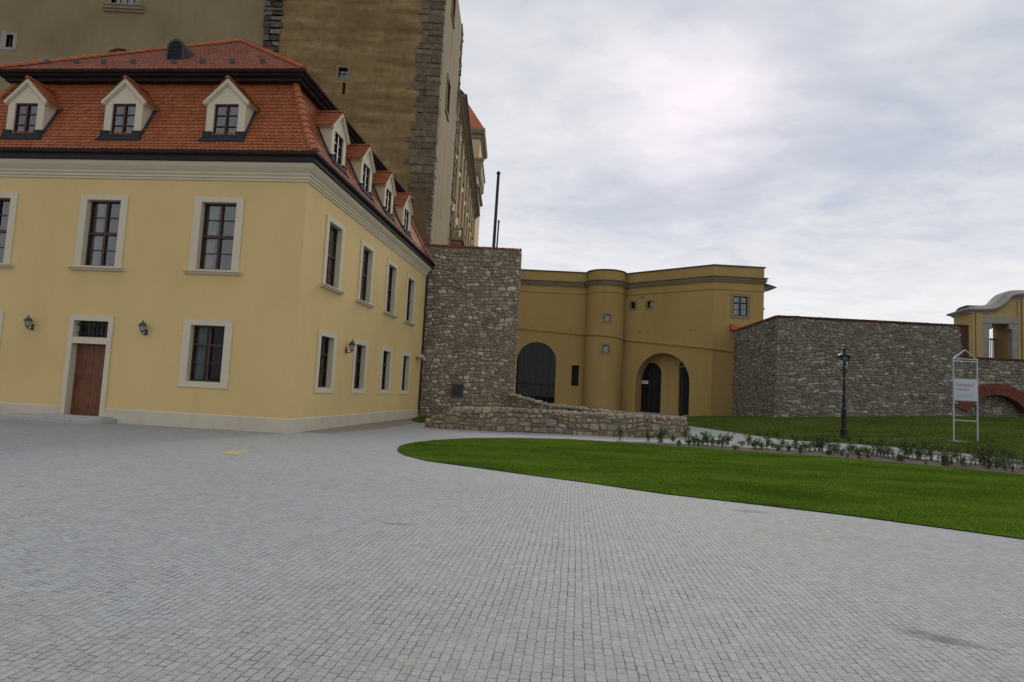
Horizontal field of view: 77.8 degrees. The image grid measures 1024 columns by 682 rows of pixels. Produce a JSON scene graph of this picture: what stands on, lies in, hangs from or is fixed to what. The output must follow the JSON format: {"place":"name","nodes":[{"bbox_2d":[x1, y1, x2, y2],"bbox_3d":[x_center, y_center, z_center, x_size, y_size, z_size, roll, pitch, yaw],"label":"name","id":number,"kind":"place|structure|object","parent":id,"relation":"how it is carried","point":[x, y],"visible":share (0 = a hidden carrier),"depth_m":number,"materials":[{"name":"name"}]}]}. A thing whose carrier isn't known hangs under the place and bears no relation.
{"place":"outdoors","nodes":[
{"label":"outdoors","id":0,"kind":"place"},
{"bbox_2d":[0,411,1023,681],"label":"plaza","id":1,"kind":"structure","parent":0,"point":[140,553],"depth_m":5.78,"materials":[{"name":"stone"}]},
{"bbox_2d":[0,0,266,92],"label":"castle block","id":2,"kind":"structure","parent":1,"relation":"on","point":[33,30],"depth_m":57.94,"materials":[{"name":"grey paint"}]},
{"bbox_2d":[0,31,17,49],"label":"window","id":3,"kind":"structure","parent":2,"relation":"in","point":[4,34],"depth_m":57.75,"materials":[{"name":"stone"}]},
{"bbox_2d":[102,0,143,13],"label":"castle window","id":4,"kind":"structure","parent":2,"relation":"in","point":[109,6],"depth_m":57.79,"materials":[{"name":"beige stone"}]},
{"bbox_2d":[0,38,434,433],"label":"house","id":5,"kind":"structure","parent":1,"relation":"on","point":[230,224],"depth_m":21.88,"materials":[{"name":"yellow paint"}]},
{"bbox_2d":[0,311,3,343],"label":"window","id":6,"kind":"structure","parent":5,"relation":"in","point":[1,312],"depth_m":21.88,"materials":[{"name":"beige stone"}]},
{"bbox_2d":[0,192,18,267],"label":"window","id":7,"kind":"structure","parent":5,"relation":"in","point":[8,200],"depth_m":22.25,"materials":[{"name":"brown wood"}]},
{"bbox_2d":[24,315,33,329],"bbox_3d":[-16.479,-0.639,21.613,0.263,0.503,0.359,2,-5,6],"label":"wall lamp","id":8,"kind":"object","parent":5,"relation":"attached to","point":[28,320],"visible":1,"depth_m":21.56,"materials":[{"name":"metal"}]},
{"bbox_2d":[70,343,105,415],"bbox_3d":[-14.368,1.310,21.644,1.270,2.410,0.136,2,-5,6],"label":"door","id":9,"kind":"structure","parent":5,"relation":"in","point":[89,366],"depth_m":21.66,"materials":[{"name":"brown wood"}]},
{"bbox_2d":[67,194,128,271],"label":"window","id":10,"kind":"structure","parent":5,"relation":"in","point":[102,220],"depth_m":21.98,"materials":[{"name":"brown wood"}]},
{"bbox_2d":[138,320,147,334],"bbox_3d":[-12.325,-0.460,21.179,0.263,0.503,0.359,2,-5,6],"label":"wall lamp","id":11,"kind":"object","parent":5,"relation":"attached to","point":[142,325],"visible":1,"depth_m":21.12,"materials":[{"name":"metal"}]},
{"bbox_2d":[178,319,233,388],"bbox_3d":[-10.155,0.432,21.220,1.740,2.260,0.375,2,-5,6],"label":"window","id":12,"kind":"structure","parent":5,"relation":"in","point":[205,356],"depth_m":21.20,"materials":[{"name":"beige stone"}]},
{"bbox_2d":[182,196,244,274],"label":"window","id":13,"kind":"structure","parent":5,"relation":"in","point":[215,247],"depth_m":21.56,"materials":[{"name":"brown wood"}]},
{"bbox_2d":[314,329,336,392],"bbox_3d":[-7.027,0.776,23.395,0.375,2.260,1.740,2,-5,6],"label":"window","id":14,"kind":"structure","parent":5,"relation":"in","point":[327,341],"depth_m":23.79,"materials":[{"name":"beige stone"}]},
{"bbox_2d":[320,214,345,294],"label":"window","id":15,"kind":"structure","parent":5,"relation":"in","point":[335,231],"depth_m":24.26,"materials":[{"name":"brown wood"}]},
{"bbox_2d":[345,339,355,352],"bbox_3d":[-6.433,0.215,25.372,0.413,0.579,0.302,2,-5,6],"label":"wall lamp","id":16,"kind":"object","parent":5,"relation":"attached to","point":[351,344],"visible":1,"depth_m":25.32,"materials":[{"name":"brown metal"}]},
{"bbox_2d":[350,339,368,393],"bbox_3d":[-6.659,1.101,27.062,0.375,2.260,1.740,2,-5,6],"label":"window","id":17,"kind":"structure","parent":5,"relation":"in","point":[360,352],"depth_m":27.54,"materials":[{"name":"beige stone"}]},
{"bbox_2d":[356,239,374,307],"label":"window","id":18,"kind":"structure","parent":5,"relation":"in","point":[367,254],"depth_m":27.95,"materials":[{"name":"brown wood"}]},
{"bbox_2d":[378,346,392,393],"bbox_3d":[-6.287,1.429,30.759,0.375,2.260,1.740,2,-5,6],"label":"window","id":19,"kind":"structure","parent":5,"relation":"in","point":[386,353],"depth_m":31.27,"materials":[{"name":"beige stone"}]},
{"bbox_2d":[383,259,397,318],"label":"window","id":20,"kind":"structure","parent":5,"relation":"in","point":[392,269],"depth_m":31.65,"materials":[{"name":"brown wood"}]},
{"bbox_2d":[399,351,410,393],"bbox_3d":[-5.931,1.742,34.297,0.375,2.260,1.740,2,-5,6],"label":"window","id":21,"kind":"structure","parent":5,"relation":"in","point":[406,357],"depth_m":34.82,"materials":[{"name":"beige stone"}]},
{"bbox_2d":[403,273,415,325],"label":"window","id":22,"kind":"structure","parent":5,"relation":"in","point":[411,281],"depth_m":35.20,"materials":[{"name":"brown wood"}]},
{"bbox_2d":[224,450,247,454],"bbox_3d":[-6.332,2.538,14.515,0.387,0.001,1.101,4,-5,-9],"label":"painted mark","id":23,"kind":"object","parent":1,"relation":"on","point":[233,452],"visible":1,"depth_m":14.40,"materials":[{"name":"yellow paint"}]},
{"bbox_2d":[306,418,417,432],"bbox_3d":[-5.237,3.852,29.601,2.170,0.001,16.500,2,-5,6],"label":"gravel strip","id":24,"kind":"object","parent":1,"relation":"on","point":[381,425],"visible":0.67,"depth_m":26.09,"materials":[{"name":"grey gravel"}]},
{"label":"grass patch","id":25,"kind":"structure","parent":24,"relation":"on","visible":0},
{"bbox_2d":[411,416,433,421],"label":"tuft grass","id":26,"kind":"structure","parent":25,"relation":"on","point":[420,419],"depth_m":33.98,"materials":[{"name":"green plant"}]},
{"bbox_2d":[262,0,463,244],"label":"castle tower","id":27,"kind":"structure","parent":1,"relation":"on","point":[386,75],"depth_m":57.30,"materials":[{"name":"paint"}]},
{"bbox_2d":[336,65,349,79],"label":"small window","id":28,"kind":"structure","parent":27,"relation":"in","point":[341,74],"depth_m":57.17,"materials":[{"name":"brown stone"}]},
{"bbox_2d":[445,73,450,121],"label":"side window","id":29,"kind":"structure","parent":27,"relation":"in","point":[448,78],"depth_m":63.60,"materials":[{"name":"beige stone"}]},
{"bbox_2d":[451,0,455,29],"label":"side window","id":30,"kind":"structure","parent":27,"relation":"in","point":[453,18],"depth_m":65.63,"materials":[{"name":"beige stone"}]},
{"bbox_2d":[418,243,521,416],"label":"stone pier","id":31,"kind":"structure","parent":1,"relation":"on","point":[471,327],"depth_m":38.36,"materials":[{"name":"stone"}]},
{"bbox_2d":[492,171,500,246],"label":"flagpole","id":32,"kind":"object","parent":31,"relation":"on","point":[498,173],"visible":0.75,"depth_m":46.87,"materials":[{"name":"black metal"}]},
{"bbox_2d":[496,220,499,246],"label":"flagpole","id":33,"kind":"object","parent":1,"relation":"on","point":[497,233],"visible":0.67,"depth_m":56.95,"materials":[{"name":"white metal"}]},
{"bbox_2d":[425,393,687,437],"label":"ruin wall","id":34,"kind":"structure","parent":1,"relation":"on","point":[525,414],"depth_m":28.06,"materials":[{"name":"beige stone"}]},
{"bbox_2d":[515,264,776,415],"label":"gatehouse","id":35,"kind":"object","parent":1,"relation":"on","point":[614,339],"visible":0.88,"depth_m":61.27,"materials":[{"name":"paint"}]},
{"bbox_2d":[571,365,578,385],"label":"slot window","id":36,"kind":"structure","parent":35,"relation":"in","point":[575,369],"depth_m":63.35,"materials":[{"name":"black glass"}]},
{"bbox_2d":[601,343,610,353],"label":"window","id":37,"kind":"structure","parent":35,"relation":"in","point":[605,348],"depth_m":61.03,"materials":[{"name":"black metal"}]},
{"bbox_2d":[602,313,611,322],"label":"window","id":38,"kind":"structure","parent":35,"relation":"in","point":[607,317],"depth_m":61.26,"materials":[{"name":"grey glass"}]},
{"bbox_2d":[629,300,636,310],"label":"window","id":39,"kind":"structure","parent":35,"relation":"in","point":[632,303],"depth_m":62.56,"materials":[{"name":"black metal"}]},
{"bbox_2d":[645,299,653,309],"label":"window","id":40,"kind":"structure","parent":35,"relation":"in","point":[649,305],"depth_m":61.35,"materials":[{"name":"black glass"}]},
{"bbox_2d":[641,363,688,414],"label":"inner door","id":41,"kind":"structure","parent":35,"relation":"in","point":[650,392],"depth_m":61.49,"materials":[{"name":"black wood"}]},
{"bbox_2d":[730,293,750,318],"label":"window","id":42,"kind":"structure","parent":35,"relation":"in","point":[740,307],"depth_m":56.95,"materials":[{"name":"black metal"}]},
{"bbox_2d":[679,362,685,415],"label":"street lamp","id":43,"kind":"object","parent":1,"relation":"on","point":[682,366],"visible":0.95,"depth_m":53.48,"materials":[{"name":"black metal"}]},
{"bbox_2d":[730,315,968,416],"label":"bastion wall","id":44,"kind":"structure","parent":1,"relation":"on","point":[786,366],"depth_m":45.95,"materials":[{"name":"stone"}]},
{"bbox_2d":[946,290,1023,358],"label":"gate pavilion","id":45,"kind":"structure","parent":1,"relation":"on","point":[1001,315],"depth_m":52.10,"materials":[{"name":"paint"}]},
{"bbox_2d":[397,438,1023,537],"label":"lawn","id":46,"kind":"structure","parent":0,"point":[795,501],"depth_m":14.67,"materials":[{"name":"green plant"}]},
{"bbox_2d":[427,426,1023,466],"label":"path","id":47,"kind":"structure","parent":0,"point":[437,434],"depth_m":26.17,"materials":[{"name":"grey stone"}]},
{"bbox_2d":[616,426,624,439],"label":"shrub","id":48,"kind":"object","parent":47,"relation":"on","point":[620,432],"visible":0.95,"depth_m":25.94,"materials":[{"name":"green plant"}]},
{"bbox_2d":[643,428,652,439],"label":"shrub","id":49,"kind":"object","parent":47,"relation":"on","point":[647,435],"visible":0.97,"depth_m":25.93,"materials":[{"name":"green plant"}]},
{"bbox_2d":[652,428,667,441],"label":"shrub","id":50,"kind":"object","parent":47,"relation":"on","point":[662,433],"visible":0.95,"depth_m":25.73,"materials":[{"name":"green plant"}]},
{"bbox_2d":[680,426,692,440],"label":"shrub","id":51,"kind":"object","parent":47,"relation":"on","point":[685,434],"visible":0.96,"depth_m":27.18,"materials":[{"name":"green plant"}]},
{"bbox_2d":[700,431,708,444],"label":"shrub","id":52,"kind":"object","parent":47,"relation":"on","point":[703,436],"visible":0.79,"depth_m":25.37,"materials":[{"name":"green plant"}]},
{"bbox_2d":[724,433,734,444],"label":"shrub","id":53,"kind":"object","parent":47,"relation":"on","point":[727,439],"visible":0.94,"depth_m":26.37,"materials":[{"name":"green plant"}]},
{"bbox_2d":[742,432,753,443],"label":"shrub","id":54,"kind":"object","parent":47,"relation":"on","point":[749,437],"visible":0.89,"depth_m":26.73,"materials":[{"name":"green plant"}]},
{"bbox_2d":[763,435,772,448],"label":"shrub","id":55,"kind":"object","parent":47,"relation":"on","point":[768,440],"visible":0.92,"depth_m":25.24,"materials":[{"name":"green plant"}]},
{"bbox_2d":[777,437,785,447],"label":"shrub","id":56,"kind":"object","parent":47,"relation":"on","point":[782,442],"visible":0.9,"depth_m":26.05,"materials":[{"name":"green plant"}]},
{"bbox_2d":[789,435,799,448],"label":"shrub","id":57,"kind":"object","parent":47,"relation":"on","point":[796,439],"visible":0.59,"depth_m":25.69,"materials":[{"name":"green plant"}]},
{"bbox_2d":[458,0,1023,357],"label":"sky","id":58,"kind":"structure","parent":0,"point":[867,155],"materials":[{"name":"grey"}]},
{"bbox_2d":[616,441,1023,474],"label":"shrub bed","id":59,"kind":"object","parent":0,"point":[1018,470],"visible":0.8,"depth_m":22.90,"materials":[{"name":"soil"}]},
{"bbox_2d":[691,437,705,445],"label":"shrub","id":60,"kind":"object","parent":59,"relation":"on","point":[698,443],"visible":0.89,"depth_m":24.71,"materials":[{"name":"green plant"}]},
{"bbox_2d":[707,434,716,446],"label":"shrub","id":61,"kind":"object","parent":59,"relation":"on","point":[711,441],"visible":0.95,"depth_m":24.46,"materials":[{"name":"green plant"}]},
{"bbox_2d":[717,433,725,447],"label":"shrub","id":62,"kind":"object","parent":59,"relation":"on","point":[722,441],"visible":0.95,"depth_m":24.20,"materials":[{"name":"green plant"}]},
{"bbox_2d":[747,438,761,448],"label":"shrub","id":63,"kind":"object","parent":59,"relation":"on","point":[755,443],"visible":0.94,"depth_m":24.29,"materials":[{"name":"green plant"}]},
{"bbox_2d":[771,442,785,450],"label":"shrub","id":64,"kind":"object","parent":59,"relation":"on","point":[777,447],"visible":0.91,"depth_m":24.09,"materials":[{"name":"green plant"}]},
{"bbox_2d":[793,442,805,452],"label":"shrub","id":65,"kind":"object","parent":59,"relation":"on","point":[801,448],"visible":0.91,"depth_m":23.50,"materials":[{"name":"green plant"}]},
{"bbox_2d":[802,442,815,450],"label":"shrub","id":66,"kind":"object","parent":59,"relation":"on","point":[808,446],"visible":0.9,"depth_m":24.66,"materials":[{"name":"green plant"}]},
{"bbox_2d":[809,439,822,450],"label":"shrub","id":67,"kind":"object","parent":59,"relation":"on","point":[814,442],"visible":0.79,"depth_m":25.21,"materials":[{"name":"green plant"}]},
{"bbox_2d":[814,434,827,450],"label":"shrub","id":68,"kind":"object","parent":59,"relation":"on","point":[822,441],"visible":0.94,"depth_m":25.12,"materials":[{"name":"green plant"}]},
{"bbox_2d":[824,441,836,454],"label":"shrub","id":69,"kind":"object","parent":59,"relation":"on","point":[830,446],"visible":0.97,"depth_m":23.39,"materials":[{"name":"green plant"}]},
{"bbox_2d":[841,441,853,457],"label":"shrub","id":70,"kind":"object","parent":59,"relation":"on","point":[846,453],"visible":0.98,"depth_m":22.39,"materials":[{"name":"green plant"}]},
{"bbox_2d":[851,447,864,458],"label":"shrub","id":71,"kind":"object","parent":59,"relation":"on","point":[859,451],"visible":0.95,"depth_m":22.27,"materials":[{"name":"green plant"}]},
{"bbox_2d":[862,444,873,457],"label":"shrub","id":72,"kind":"object","parent":59,"relation":"on","point":[868,452],"visible":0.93,"depth_m":22.98,"materials":[{"name":"green plant"}]},
{"bbox_2d":[866,433,888,455],"bbox_3d":[13.782,3.944,23.996,0.752,0.944,0.702,-1,-6,39],"label":"shrub","id":73,"kind":"object","parent":59,"relation":"on","point":[876,445],"visible":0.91,"depth_m":23.95,"materials":[{"name":"green plant"}]},
{"bbox_2d":[880,438,896,457],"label":"shrub","id":74,"kind":"object","parent":59,"relation":"on","point":[885,451],"visible":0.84,"depth_m":23.29,"materials":[{"name":"green plant"}]},
{"bbox_2d":[895,436,913,454],"bbox_3d":[14.695,3.991,23.749,0.658,0.863,0.614,3,-5,-5],"label":"shrub","id":75,"kind":"object","parent":59,"relation":"on","point":[899,447],"visible":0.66,"depth_m":23.79,"materials":[{"name":"green plant"}]},
{"bbox_2d":[900,442,915,458],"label":"shrub","id":76,"kind":"object","parent":59,"relation":"on","point":[908,452],"visible":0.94,"depth_m":23.38,"materials":[{"name":"green plant"}]},
{"bbox_2d":[912,443,923,459],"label":"shrub","id":77,"kind":"object","parent":59,"relation":"on","point":[920,451],"visible":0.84,"depth_m":23.06,"materials":[{"name":"green plant"}]},
{"bbox_2d":[917,440,932,463],"bbox_3d":[13.842,3.751,21.244,0.344,0.861,0.421,5,-5,-24],"label":"shrub","id":78,"kind":"object","parent":59,"relation":"on","point":[924,452],"visible":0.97,"depth_m":21.20,"materials":[{"name":"green plant"}]},
{"bbox_2d":[918,444,935,459],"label":"shrub","id":79,"kind":"object","parent":59,"relation":"on","point":[930,456],"visible":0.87,"depth_m":23.04,"materials":[{"name":"green plant"}]},
{"bbox_2d":[933,439,945,462],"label":"shrub","id":80,"kind":"object","parent":59,"relation":"on","point":[937,454],"visible":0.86,"depth_m":22.22,"materials":[{"name":"green plant"}]},
{"bbox_2d":[935,442,958,465],"bbox_3d":[14.559,3.837,21.159,0.802,0.886,0.687,2,-5,8],"label":"shrub","id":81,"kind":"object","parent":59,"relation":"on","point":[944,458],"visible":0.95,"depth_m":21.12,"materials":[{"name":"green plant"}]},
{"bbox_2d":[947,438,962,464],"bbox_3d":[14.981,3.763,21.603,0.705,1.044,0.572,2,-5,17],"label":"shrub","id":82,"kind":"object","parent":59,"relation":"on","point":[955,451],"visible":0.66,"depth_m":21.61,"materials":[{"name":"green plant"}]},
{"bbox_2d":[959,452,968,466],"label":"shrub","id":83,"kind":"object","parent":59,"relation":"on","point":[963,459],"visible":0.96,"depth_m":20.91,"materials":[{"name":"green plant"}]},
{"bbox_2d":[966,448,977,466],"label":"shrub","id":84,"kind":"object","parent":59,"relation":"on","point":[971,459],"visible":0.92,"depth_m":21.20,"materials":[{"name":"green plant"}]},
{"bbox_2d":[975,453,988,465],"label":"shrub","id":85,"kind":"object","parent":59,"relation":"on","point":[984,464],"visible":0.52,"depth_m":21.75,"materials":[{"name":"green plant"}]},
{"bbox_2d":[973,435,1001,468],"bbox_3d":[15.633,3.681,20.846,0.824,1.188,0.768,1,-5,22],"label":"shrub","id":86,"kind":"object","parent":59,"relation":"on","point":[989,456],"visible":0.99,"depth_m":20.81,"materials":[{"name":"green plant"}]},
{"bbox_2d":[1000,458,1010,469],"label":"shrub","id":87,"kind":"object","parent":59,"relation":"on","point":[1004,466],"visible":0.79,"depth_m":20.47,"materials":[{"name":"green plant"}]},
{"bbox_2d":[1001,447,1016,471],"bbox_3d":[15.836,3.773,20.076,0.556,0.837,0.451,2,-5,10],"label":"shrub","id":88,"kind":"object","parent":59,"relation":"on","point":[1008,460],"visible":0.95,"depth_m":20.02,"materials":[{"name":"green plant"}]},
{"bbox_2d":[1002,439,1017,468],"bbox_3d":[16.551,3.800,21.142,0.499,1.036,0.408,-1,-6,40],"label":"shrub","id":89,"kind":"object","parent":59,"relation":"on","point":[1010,454],"visible":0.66,"depth_m":21.08,"materials":[{"name":"green plant"}]},
{"bbox_2d":[684,416,1023,458],"bbox_3d":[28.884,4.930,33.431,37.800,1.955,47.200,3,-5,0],"label":"grass bank","id":90,"kind":"structure","parent":0,"point":[872,433],"depth_m":35.15,"materials":[{"name":"green plant"}]},
{"bbox_2d":[837,345,851,437],"bbox_3d":[16.701,2.541,31.871,0.690,4.700,0.690,4,-5,-17],"label":"street lamp","id":91,"kind":"object","parent":90,"relation":"on","point":[843,429],"visible":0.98,"depth_m":31.79,"materials":[{"name":"black metal"}]},
{"bbox_2d":[917,440,932,447],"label":"shrub","id":92,"kind":"object","parent":90,"relation":"on","point":[924,443],"visible":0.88,"depth_m":26.72,"materials":[{"name":"green plant"}]},
{"bbox_2d":[952,350,978,441],"bbox_3d":[20.724,2.596,28.974,1.189,4.424,0.600,3,-5,0],"label":"sign frame","id":93,"kind":"object","parent":90,"relation":"on","point":[965,389],"visible":0.98,"depth_m":28.95,"materials":[{"name":"white paint"}]},
{"bbox_2d":[956,357,1023,417],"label":"arched wall","id":94,"kind":"structure","parent":90,"relation":"on","point":[1000,387],"depth_m":45.89,"materials":[{"name":"rubble stone"},{"name":"red brick"}]},
{"bbox_2d":[998,444,1009,456],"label":"shrub","id":95,"kind":"object","parent":90,"relation":"on","point":[1002,451],"visible":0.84,"depth_m":24.04,"materials":[{"name":"green plant"}]},
{"label":"ground","id":96,"kind":"structure","parent":0,"visible":0},
{"bbox_2d":[450,89,479,245],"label":"castle wing","id":97,"kind":"structure","parent":96,"relation":"on","point":[466,212],"depth_m":87.43,"materials":[{"name":"beige paint"}]},
{"bbox_2d":[450,211,455,244],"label":"window","id":98,"kind":"structure","parent":97,"relation":"in","point":[454,216],"depth_m":76.58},
{"bbox_2d":[454,159,458,203],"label":"window","id":99,"kind":"structure","parent":97,"relation":"in","point":[457,166],"depth_m":78.15,"materials":[{"name":"beige stone"}]},
{"bbox_2d":[457,120,460,154],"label":"window","id":100,"kind":"structure","parent":97,"relation":"in","point":[459,127],"depth_m":78.09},
{"bbox_2d":[457,177,461,217],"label":"window","id":101,"kind":"structure","parent":97,"relation":"in","point":[459,185],"depth_m":83.68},
{"bbox_2d":[460,192,463,227],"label":"window","id":102,"kind":"structure","parent":97,"relation":"in","point":[462,198],"depth_m":89.66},
{"bbox_2d":[460,141,463,172],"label":"window","id":103,"kind":"structure","parent":97,"relation":"in","point":[462,147],"depth_m":84.21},
{"bbox_2d":[462,159,465,187],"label":"window","id":104,"kind":"structure","parent":97,"relation":"in","point":[464,164],"depth_m":90.13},
{"bbox_2d":[465,174,467,200],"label":"window","id":105,"kind":"structure","parent":97,"relation":"in","point":[466,174],"depth_m":96.69,"materials":[{"name":"beige stone"}]},
{"bbox_2d":[468,104,487,245],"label":"corner turret","id":106,"kind":"object","parent":96,"relation":"on","point":[478,134],"visible":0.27,"depth_m":131.33,"materials":[{"name":"paint"}]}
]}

